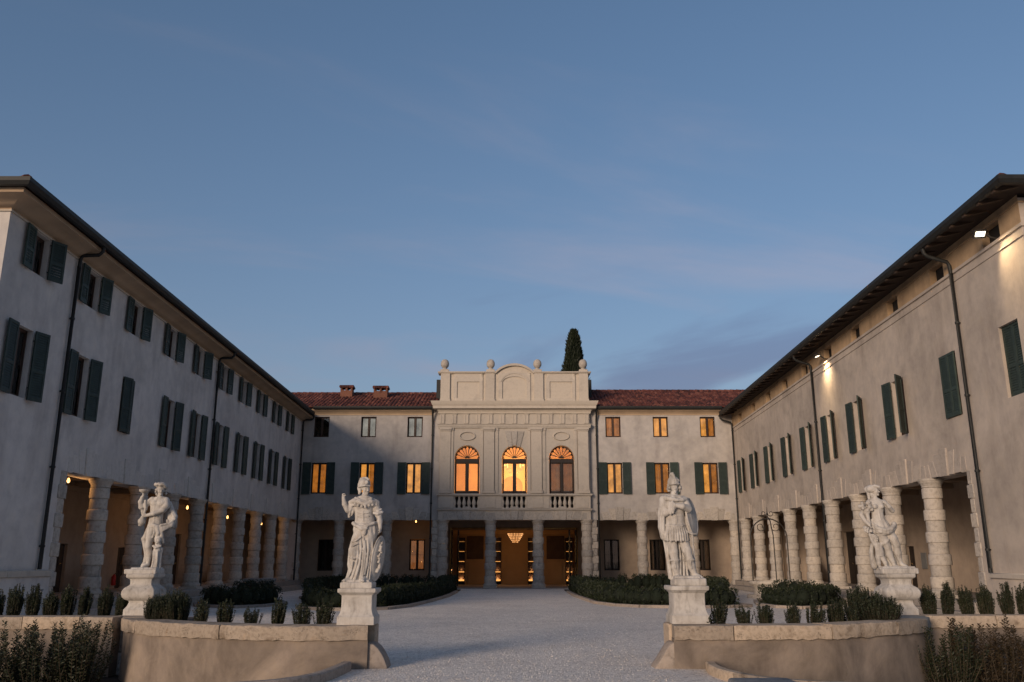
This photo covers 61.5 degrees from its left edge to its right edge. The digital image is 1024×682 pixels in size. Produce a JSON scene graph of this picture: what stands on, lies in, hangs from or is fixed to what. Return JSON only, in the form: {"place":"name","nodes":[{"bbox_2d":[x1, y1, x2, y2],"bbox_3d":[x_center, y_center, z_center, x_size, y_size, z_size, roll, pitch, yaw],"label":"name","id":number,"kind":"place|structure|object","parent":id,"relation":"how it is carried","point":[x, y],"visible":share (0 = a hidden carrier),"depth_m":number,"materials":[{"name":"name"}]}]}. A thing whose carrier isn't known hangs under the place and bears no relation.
{"place":"outdoors","nodes":[
{"label":"outdoors","id":0,"kind":"place"},
{"bbox_2d":[116,589,847,681],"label":"gravel court","id":1,"kind":"object","parent":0,"point":[517,604],"visible":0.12,"depth_m":18.25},
{"bbox_2d":[118,615,125,652],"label":"footing block","id":2,"kind":"structure","parent":1,"relation":"on","point":[120,642],"depth_m":15.25,"materials":[{"name":"stone"}]},
{"bbox_2d":[121,574,166,614],"bbox_3d":[-6.750,4.641,15.792,0.619,0.725,0.608,0,-14,0],"label":"pedestal","id":3,"kind":"object","parent":2,"relation":"on","point":[138,590],"visible":0.82,"depth_m":15.56,"materials":[{"name":"stone"}]},
{"bbox_2d":[124,482,177,573],"bbox_3d":[-6.681,3.483,16.078,0.783,1.682,0.420,0,-14,0],"label":"statue","id":4,"kind":"object","parent":3,"relation":"on","point":[160,505],"visible":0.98,"depth_m":16.01,"materials":[{"name":"stone"}]},
{"bbox_2d":[0,174,314,615],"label":"wing","id":5,"kind":"structure","parent":1,"relation":"on","point":[124,378],"depth_m":28.52,"materials":[{"name":"paint"}]},
{"bbox_2d":[10,327,27,395],"bbox_3d":[-13.184,0.510,21.993,0.960,2.390,1.320,0,-14,-1],"label":"window","id":6,"kind":"structure","parent":5,"relation":"in","point":[22,335],"depth_m":22.25,"materials":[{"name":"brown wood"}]},
{"bbox_2d":[31,236,44,275],"bbox_3d":[-13.188,-2.302,22.901,0.960,1.690,1.320,0,-14,-1],"label":"window","id":7,"kind":"structure","parent":5,"relation":"in","point":[39,246],"depth_m":23.16,"materials":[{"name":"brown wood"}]},
{"bbox_2d":[52,544,64,591],"bbox_3d":[-16.470,8.205,31.112,0.158,1.680,0.810,0,-14,0],"label":"door","id":8,"kind":"structure","parent":5,"relation":"in","point":[59,561],"depth_m":31.26,"materials":[{"name":"brown wood"}]},
{"bbox_2d":[71,357,83,416],"bbox_3d":[-13.243,1.309,25.102,0.960,2.390,1.320,0,-14,-1],"label":"window","id":9,"kind":"structure","parent":5,"relation":"in","point":[80,361],"depth_m":25.40,"materials":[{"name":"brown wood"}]},
{"bbox_2d":[86,274,95,307],"bbox_3d":[-13.245,-1.531,25.903,0.960,1.690,1.320,0,-14,-1],"label":"window","id":10,"kind":"structure","parent":5,"relation":"in","point":[92,278],"depth_m":26.20,"materials":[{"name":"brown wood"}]},
{"bbox_2d":[114,548,124,587],"bbox_3d":[-16.568,9.541,36.215,0.159,1.630,0.860,0,-14,0],"label":"door","id":11,"kind":"structure","parent":5,"relation":"in","point":[119,566],"depth_m":36.28,"materials":[{"name":"brown wood"}]},
{"bbox_2d":[172,534,178,583],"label":"door","id":12,"kind":"structure","parent":5,"relation":"in","point":[176,535],"depth_m":42.62,"materials":[{"name":"brown wood"}]},
{"bbox_2d":[193,599,287,608],"bbox_3d":[-10.012,9.844,32.206,3.270,0.150,5.125,-3,-15,12],"label":"planting bed","id":13,"kind":"object","parent":1,"relation":"on","point":[246,606],"visible":0.4,"depth_m":30.30,"materials":[{"name":"stone"}]},
{"bbox_2d":[198,584,282,604],"bbox_3d":[-10.011,9.270,31.435,2.810,0.813,2.474,0,-14,0],"label":"box hedge","id":14,"kind":"object","parent":13,"relation":"on","point":[215,595],"visible":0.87,"depth_m":30.75,"materials":[{"name":"green plant"}]},
{"bbox_2d":[232,579,275,589],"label":"box hedge","id":15,"kind":"object","parent":13,"relation":"on","point":[250,582],"visible":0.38,"depth_m":34.18,"materials":[{"name":"green plant"}]},
{"bbox_2d":[119,615,378,681],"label":"forecourt wall","id":16,"kind":"structure","parent":1,"relation":"on","point":[161,650],"depth_m":13.00,"materials":[{"name":"paint"}]},
{"bbox_2d":[337,587,380,624],"bbox_3d":[-2.390,4.138,13.454,0.590,0.535,0.590,0,-14,0],"label":"pedestal","id":17,"kind":"object","parent":16,"relation":"on","point":[358,606],"visible":0.97,"depth_m":13.23,"materials":[{"name":"stone"}]},
{"bbox_2d":[340,477,384,587],"bbox_3d":[-2.378,3.033,13.691,0.696,1.737,0.455,0,-14,0],"label":"statue","id":18,"kind":"object","parent":17,"relation":"on","point":[366,555],"visible":0.98,"depth_m":13.57,"materials":[{"name":"stone"}]},
{"bbox_2d":[239,661,350,681],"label":"drive kerb","id":19,"kind":"structure","parent":1,"relation":"on","point":[334,671],"depth_m":11.42,"materials":[{"name":"stone"}]},
{"bbox_2d":[296,589,460,610],"bbox_3d":[-6.187,11.403,38.281,6.696,0.150,21.173,0,-14,0],"label":"planting bed","id":20,"kind":"object","parent":1,"relation":"on","point":[437,598],"visible":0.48,"depth_m":30.88,"materials":[{"name":"stone"}]},
{"bbox_2d":[300,574,345,603],"bbox_3d":[-8.620,11.228,39.426,1.515,0.989,18.294,1,-14,-6],"label":"box hedge","id":21,"kind":"object","parent":20,"relation":"on","point":[332,582],"visible":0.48,"depth_m":39.56,"materials":[{"name":"green plant"}]},
{"bbox_2d":[302,580,443,606],"bbox_3d":[-4.150,9.895,33.972,3.079,0.854,11.489,-5,-15,19],"label":"box hedge","id":22,"kind":"object","parent":20,"relation":"on","point":[402,593],"visible":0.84,"depth_m":30.35,"materials":[{"name":"green plant"}]},
{"bbox_2d":[374,572,435,586],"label":"box hedge","id":23,"kind":"object","parent":20,"relation":"on","point":[388,580],"visible":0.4,"depth_m":48.04,"materials":[{"name":"green plant"}]},
{"bbox_2d":[430,574,457,593],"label":"box hedge","id":24,"kind":"object","parent":20,"relation":"on","point":[449,582],"visible":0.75,"depth_m":42.77,"materials":[{"name":"green plant"}]},
{"bbox_2d":[367,641,390,668],"bbox_3d":[-2.031,4.806,13.158,0.318,0.395,0.440,0,-14,0],"label":"guard stone","id":25,"kind":"object","parent":1,"relation":"on","point":[377,657],"visible":0.86,"depth_m":12.95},
{"bbox_2d":[246,359,784,588],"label":"block","id":26,"kind":"structure","parent":1,"relation":"on","point":[582,491],"depth_m":53.88,"materials":[{"name":"paint"}]},
{"bbox_2d":[311,463,326,493],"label":"window","id":27,"kind":"structure","parent":26,"relation":"in","point":[318,479],"depth_m":53.63,"materials":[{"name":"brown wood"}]},
{"bbox_2d":[314,417,329,436],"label":"window","id":28,"kind":"structure","parent":26,"relation":"in","point":[321,429],"depth_m":55.16,"materials":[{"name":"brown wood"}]},
{"bbox_2d":[317,540,333,570],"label":"window","id":29,"kind":"structure","parent":26,"relation":"in","point":[325,550],"depth_m":56.63,"materials":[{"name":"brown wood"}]},
{"bbox_2d":[360,463,374,493],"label":"window","id":30,"kind":"structure","parent":26,"relation":"in","point":[366,469],"depth_m":53.72,"materials":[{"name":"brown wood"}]},
{"bbox_2d":[361,417,376,436],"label":"window","id":31,"kind":"structure","parent":26,"relation":"in","point":[368,428],"depth_m":54.44,"materials":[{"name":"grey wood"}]},
{"bbox_2d":[406,463,421,493],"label":"window","id":32,"kind":"structure","parent":26,"relation":"in","point":[413,470],"depth_m":53.63,"materials":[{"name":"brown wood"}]},
{"bbox_2d":[407,417,422,436],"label":"window","id":33,"kind":"structure","parent":26,"relation":"in","point":[415,424],"depth_m":54.44,"materials":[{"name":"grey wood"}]},
{"bbox_2d":[409,539,424,569],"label":"window","id":34,"kind":"structure","parent":26,"relation":"in","point":[417,546],"depth_m":55.99,"materials":[{"name":"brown wood"}]},
{"bbox_2d":[455,446,479,493],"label":"window","id":35,"kind":"structure","parent":26,"relation":"in","point":[465,461],"depth_m":53.42,"materials":[{"name":"brown wood"}]},
{"bbox_2d":[502,446,526,493],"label":"window","id":36,"kind":"structure","parent":26,"relation":"in","point":[513,461],"depth_m":53.42,"materials":[{"name":"brown wood"}]},
{"bbox_2d":[549,446,573,493],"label":"window","id":37,"kind":"structure","parent":26,"relation":"in","point":[561,471],"depth_m":53.55,"materials":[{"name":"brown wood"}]},
{"bbox_2d":[604,540,619,569],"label":"window","id":38,"kind":"structure","parent":26,"relation":"in","point":[611,547],"depth_m":56.03,"materials":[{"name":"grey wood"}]},
{"bbox_2d":[605,417,620,436],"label":"window","id":39,"kind":"structure","parent":26,"relation":"in","point":[612,424],"depth_m":54.44,"materials":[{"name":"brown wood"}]},
{"bbox_2d":[607,463,622,493],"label":"window","id":40,"kind":"structure","parent":26,"relation":"in","point":[614,470],"depth_m":53.63,"materials":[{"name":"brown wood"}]},
{"bbox_2d":[649,540,665,569],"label":"window","id":41,"kind":"structure","parent":26,"relation":"in","point":[657,552],"depth_m":56.01,"materials":[{"name":"brown wood"}]},
{"bbox_2d":[653,417,667,436],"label":"window","id":42,"kind":"structure","parent":26,"relation":"in","point":[660,424],"depth_m":54.44,"materials":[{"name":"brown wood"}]},
{"bbox_2d":[654,463,669,493],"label":"window","id":43,"kind":"structure","parent":26,"relation":"in","point":[662,472],"depth_m":53.66,"materials":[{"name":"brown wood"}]},
{"bbox_2d":[699,540,710,569],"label":"window","id":44,"kind":"structure","parent":26,"relation":"in","point":[704,547],"depth_m":56.00,"materials":[{"name":"brown wood"}]},
{"bbox_2d":[700,417,714,436],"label":"window","id":45,"kind":"structure","parent":26,"relation":"in","point":[707,425],"depth_m":54.44,"materials":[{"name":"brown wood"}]},
{"bbox_2d":[703,463,718,493],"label":"window","id":46,"kind":"structure","parent":26,"relation":"in","point":[710,471],"depth_m":53.63,"materials":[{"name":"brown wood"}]},
{"bbox_2d":[240,613,804,681],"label":"gravel pebbles","id":47,"kind":"object","parent":1,"relation":"on","point":[515,651],"visible":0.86,"depth_m":14.36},
{"bbox_2d":[564,589,752,607],"bbox_3d":[6.409,11.608,39.079,7.098,0.150,19.524,0,-14,0],"label":"planting bed","id":48,"kind":"object","parent":1,"relation":"on","point":[588,599],"visible":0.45,"depth_m":30.80,"materials":[{"name":"stone"}]},
{"bbox_2d":[568,575,591,594],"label":"box hedge","id":49,"kind":"object","parent":48,"relation":"on","point":[575,584],"visible":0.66,"depth_m":42.41,"materials":[{"name":"green plant"}]},
{"bbox_2d":[588,573,670,588],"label":"box hedge","id":50,"kind":"object","parent":48,"relation":"on","point":[646,580],"visible":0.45,"depth_m":48.03,"materials":[{"name":"green plant"}]},
{"bbox_2d":[580,579,739,604],"bbox_3d":[4.312,9.989,34.411,3.801,0.888,10.376,7,-16,-26],"label":"box hedge","id":51,"kind":"object","parent":48,"relation":"on","point":[609,591],"visible":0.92,"depth_m":30.98,"materials":[{"name":"green plant"}]},
{"bbox_2d":[702,575,729,591],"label":"box hedge","id":52,"kind":"object","parent":48,"relation":"on","point":[723,582],"visible":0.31,"depth_m":33.29,"materials":[{"name":"green plant"}]},
{"bbox_2d":[651,640,674,668],"bbox_3d":[2.304,4.802,13.159,0.332,0.403,0.440,0,-14,0],"label":"guard stone","id":53,"kind":"object","parent":1,"relation":"on","point":[664,658],"visible":0.86,"depth_m":12.96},
{"bbox_2d":[728,678,794,681],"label":"stone slab","id":54,"kind":"structure","parent":1,"relation":"on","point":[759,680],"depth_m":10.70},
{"bbox_2d":[747,507,792,598],"bbox_3d":[11.660,9.521,38.853,2.300,3.980,2.300,0,-14,0],"label":"well","id":55,"kind":"object","parent":1,"relation":"on","point":[753,583],"visible":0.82,"depth_m":38.54,"materials":[{"name":"stone"}]},
{"bbox_2d":[706,661,843,681],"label":"drive kerb","id":56,"kind":"structure","parent":1,"relation":"on","point":[713,669],"depth_m":11.56,"materials":[{"name":"stone"}]},
{"bbox_2d":[753,599,839,608],"bbox_3d":[10.694,9.864,32.286,3.036,0.150,6.563,-3,-15,13],"label":"planting bed","id":57,"kind":"object","parent":1,"relation":"on","point":[756,601],"visible":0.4,"depth_m":29.86,"materials":[{"name":"stone"}]},
{"bbox_2d":[772,579,818,589],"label":"box hedge","id":58,"kind":"object","parent":57,"relation":"on","point":[784,583],"visible":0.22,"depth_m":34.65,"materials":[{"name":"green plant"}]},
{"bbox_2d":[756,583,842,605],"bbox_3d":[10.972,9.278,31.522,4.012,0.832,2.631,8,-16,-29],"label":"box hedge","id":59,"kind":"object","parent":57,"relation":"on","point":[804,595],"visible":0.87,"depth_m":30.41,"materials":[{"name":"green plant"}]},
{"bbox_2d":[719,173,1023,613],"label":"wing","id":60,"kind":"structure","parent":1,"relation":"on","point":[907,396],"depth_m":29.04,"materials":[{"name":"paint"}]},
{"bbox_2d":[846,532,857,583],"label":"door","id":61,"kind":"structure","parent":60,"relation":"in","point":[850,536],"depth_m":43.59,"materials":[{"name":"brown wood"}]},
{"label":"planting bed","id":62,"kind":"structure","parent":1,"relation":"on","visible":0},
{"bbox_2d":[143,592,176,618],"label":"box bush","id":63,"kind":"object","parent":62,"relation":"on","point":[152,610],"visible":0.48,"depth_m":14.55,"materials":[{"name":"green plant"}]},
{"bbox_2d":[159,589,191,620],"bbox_3d":[-5.780,4.517,14.695,0.552,0.602,0.592,-2,-15,9],"label":"box bush","id":64,"kind":"object","parent":62,"relation":"on","point":[181,610],"visible":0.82,"depth_m":14.58,"materials":[{"name":"green plant"}]},
{"bbox_2d":[192,597,209,621],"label":"box bush","id":65,"kind":"object","parent":62,"relation":"on","point":[201,612],"visible":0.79,"depth_m":14.12,"materials":[{"name":"green plant"}]},
{"bbox_2d":[216,598,235,621],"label":"box bush","id":66,"kind":"object","parent":62,"relation":"on","point":[223,614],"visible":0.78,"depth_m":13.90,"materials":[{"name":"green plant"}]},
{"bbox_2d":[243,606,262,622],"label":"box bush","id":67,"kind":"object","parent":62,"relation":"on","point":[249,619],"visible":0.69,"depth_m":13.73,"materials":[{"name":"green plant"}]},
{"bbox_2d":[271,597,286,623],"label":"box bush","id":68,"kind":"object","parent":62,"relation":"on","point":[278,613],"visible":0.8,"depth_m":13.61,"materials":[{"name":"green plant"}]},
{"bbox_2d":[291,603,311,623],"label":"box bush","id":69,"kind":"object","parent":62,"relation":"on","point":[304,613],"visible":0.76,"depth_m":13.53,"materials":[{"name":"green plant"}]},
{"bbox_2d":[312,598,335,623],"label":"box bush","id":70,"kind":"object","parent":62,"relation":"on","point":[323,615],"visible":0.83,"depth_m":13.56,"materials":[{"name":"green plant"}]},
{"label":"planting bed","id":71,"kind":"structure","parent":1,"relation":"on","visible":0},
{"bbox_2d":[710,597,727,623],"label":"box bush","id":72,"kind":"object","parent":71,"relation":"on","point":[721,610],"visible":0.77,"depth_m":13.68,"materials":[{"name":"green plant"}]},
{"bbox_2d":[734,604,752,622],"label":"box bush","id":73,"kind":"object","parent":71,"relation":"on","point":[740,614],"visible":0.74,"depth_m":13.66,"materials":[{"name":"green plant"}]},
{"bbox_2d":[753,603,774,622],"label":"box bush","id":74,"kind":"object","parent":71,"relation":"on","point":[764,616],"visible":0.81,"depth_m":13.68,"materials":[{"name":"green plant"}]},
{"bbox_2d":[784,600,801,622],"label":"box bush","id":75,"kind":"object","parent":71,"relation":"on","point":[793,615],"visible":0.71,"depth_m":13.68,"materials":[{"name":"green plant"}]},
{"bbox_2d":[806,602,829,622],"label":"box bush","id":76,"kind":"object","parent":71,"relation":"on","point":[816,616],"visible":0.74,"depth_m":13.75,"materials":[{"name":"green plant"}]},
{"bbox_2d":[826,597,844,621],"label":"box bush","id":77,"kind":"object","parent":71,"relation":"on","point":[836,611],"visible":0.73,"depth_m":13.93,"materials":[{"name":"green plant"}]},
{"bbox_2d":[842,603,858,620],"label":"box bush","id":78,"kind":"object","parent":71,"relation":"on","point":[849,616],"visible":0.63,"depth_m":14.11,"materials":[{"name":"green plant"}]},
{"bbox_2d":[842,583,882,618],"bbox_3d":[6.070,4.529,14.886,0.671,0.676,0.626,-3,-15,10],"label":"box bush","id":79,"kind":"object","parent":71,"relation":"on","point":[855,594],"visible":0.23,"depth_m":14.87,"materials":[{"name":"green plant"}]},
{"bbox_2d":[849,591,903,620],"bbox_3d":[6.176,4.512,14.560,0.863,0.548,0.788,-5,-15,18],"label":"box bush","id":80,"kind":"object","parent":71,"relation":"on","point":[890,609],"visible":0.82,"depth_m":14.41,"materials":[{"name":"green plant"}]},
{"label":"planting bed","id":81,"kind":"structure","parent":1,"relation":"on","visible":0},
{"bbox_2d":[6,584,25,614],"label":"box bush","id":82,"kind":"object","parent":81,"relation":"on","point":[15,602],"visible":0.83,"depth_m":15.75,"materials":[{"name":"green plant"}]},
{"bbox_2d":[24,583,42,614],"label":"box bush","id":83,"kind":"object","parent":81,"relation":"on","point":[32,605],"visible":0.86,"depth_m":15.74,"materials":[{"name":"green plant"}]},
{"bbox_2d":[41,589,59,614],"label":"box bush","id":84,"kind":"object","parent":81,"relation":"on","point":[51,604],"visible":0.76,"depth_m":15.72,"materials":[{"name":"green plant"}]},
{"bbox_2d":[60,584,77,614],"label":"box bush","id":85,"kind":"object","parent":81,"relation":"on","point":[68,605],"visible":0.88,"depth_m":15.77,"materials":[{"name":"green plant"}]},
{"bbox_2d":[77,586,93,614],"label":"box bush","id":86,"kind":"object","parent":81,"relation":"on","point":[85,604],"visible":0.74,"depth_m":15.71,"materials":[{"name":"green plant"}]},
{"bbox_2d":[97,584,114,615],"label":"box bush","id":87,"kind":"object","parent":81,"relation":"on","point":[105,601],"visible":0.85,"depth_m":15.78,"materials":[{"name":"green plant"}]},
{"bbox_2d":[115,593,128,615],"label":"box bush","id":88,"kind":"object","parent":81,"relation":"on","point":[121,604],"visible":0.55,"depth_m":15.68,"materials":[{"name":"green plant"}]},
{"bbox_2d":[0,0,1023,391],"label":"sky","id":89,"kind":"structure","parent":0,"point":[363,194],"materials":[{"name":"blue"}]},
{"bbox_2d":[6,675,1021,681],"bbox_3d":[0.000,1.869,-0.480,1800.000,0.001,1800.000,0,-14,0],"label":"ground","id":90,"kind":"structure","parent":0,"point":[114,678],"depth_m":14.60,"materials":[{"name":"soil"}]},
{"bbox_2d":[0,624,45,681],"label":"leafy shrub","id":91,"kind":"object","parent":90,"relation":"on","point":[2,678],"visible":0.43,"depth_m":13.76,"materials":[{"name":"green plant"}]},
{"bbox_2d":[0,619,94,681],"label":"leafy shrub","id":92,"kind":"object","parent":90,"relation":"on","point":[33,672],"visible":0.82,"depth_m":13.49,"materials":[{"name":"green plant"}]},
{"bbox_2d":[0,615,121,676],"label":"forecourt wall","id":93,"kind":"structure","parent":90,"relation":"on","point":[21,622],"depth_m":14.97,"materials":[{"name":"paint"}]},
{"bbox_2d":[41,612,116,681],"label":"leafy shrub","id":94,"kind":"object","parent":90,"relation":"on","point":[82,671],"visible":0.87,"depth_m":13.73,"materials":[{"name":"green plant"}]},
{"bbox_2d":[561,328,589,378],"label":"cypress tree","id":95,"kind":"object","parent":90,"relation":"on","point":[573,356],"visible":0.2,"depth_m":76.59,"materials":[{"name":"green plant"}]},
{"bbox_2d":[663,615,932,681],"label":"forecourt wall","id":96,"kind":"structure","parent":90,"relation":"on","point":[869,651],"depth_m":12.99,"materials":[{"name":"paint"}]},
{"bbox_2d":[664,585,709,623],"bbox_3d":[2.785,4.187,13.709,0.608,0.567,0.608,0,-14,0],"label":"pedestal","id":97,"kind":"object","parent":96,"relation":"on","point":[686,604],"visible":0.97,"depth_m":13.48,"materials":[{"name":"stone"}]},
{"bbox_2d":[657,472,706,585],"bbox_3d":[2.720,3.032,13.941,0.696,1.800,0.431,0,-14,0],"label":"statue","id":98,"kind":"object","parent":97,"relation":"on","point":[677,521],"visible":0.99,"depth_m":13.85,"materials":[{"name":"stone"}]},
{"bbox_2d":[918,621,989,681],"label":"leafy shrub","id":99,"kind":"object","parent":90,"relation":"on","point":[960,671],"visible":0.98,"depth_m":14.07,"materials":[{"name":"green plant"}]},
{"bbox_2d":[919,614,1023,674],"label":"forecourt wall","id":100,"kind":"structure","parent":90,"relation":"on","point":[939,623],"depth_m":15.29,"materials":[{"name":"paint"}]},
{"bbox_2d":[947,617,1023,681],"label":"leafy shrub","id":101,"kind":"object","parent":90,"relation":"on","point":[995,670],"visible":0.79,"depth_m":14.06,"materials":[{"name":"green plant"}]},
{"bbox_2d":[998,612,1023,680],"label":"leafy shrub","id":102,"kind":"object","parent":90,"relation":"on","point":[1013,632],"visible":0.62,"depth_m":14.33,"materials":[{"name":"green plant"}]},
{"bbox_2d":[918,584,936,613],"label":"box bush","id":103,"kind":"object","parent":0,"point":[927,601],"visible":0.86,"depth_m":15.99,"materials":[{"name":"green plant"}]},
{"bbox_2d":[939,582,955,613],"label":"box bush","id":104,"kind":"object","parent":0,"point":[947,600],"visible":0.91,"depth_m":16.03,"materials":[{"name":"green plant"}]},
{"bbox_2d":[956,585,974,613],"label":"box bush","id":105,"kind":"object","parent":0,"point":[965,601],"visible":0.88,"depth_m":16.04,"materials":[{"name":"green plant"}]},
{"bbox_2d":[973,583,994,613],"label":"box bush","id":106,"kind":"object","parent":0,"point":[985,600],"visible":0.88,"depth_m":16.04,"materials":[{"name":"green plant"}]},
{"bbox_2d":[996,582,1014,613],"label":"box bush","id":107,"kind":"object","parent":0,"point":[1007,605],"visible":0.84,"depth_m":16.03,"materials":[{"name":"green plant"}]},
{"bbox_2d":[1014,582,1023,613],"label":"box bush","id":108,"kind":"object","parent":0,"point":[1020,601],"visible":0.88,"depth_m":16.08,"materials":[{"name":"green plant"}]},
{"bbox_3d":[7.130,5.331,15.770,0.720,0.617,0.720,0,-14,0],"label":"footing block","id":109,"kind":"object","parent":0,"visible":0},
{"bbox_2d":[874,574,920,614],"bbox_3d":[7.130,4.678,15.937,0.639,0.725,0.630,0,-14,0],"label":"pedestal","id":110,"kind":"object","parent":109,"relation":"on","point":[903,590],"visible":0.88,"depth_m":15.71,"materials":[{"name":"stone"}]},
{"bbox_2d":[858,484,918,573],"bbox_3d":[7.014,3.538,16.222,0.943,1.646,0.424,0,-14,0],"label":"statue","id":111,"kind":"object","parent":110,"relation":"on","point":[882,530],"visible":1,"depth_m":16.09,"materials":[{"name":"stone"}]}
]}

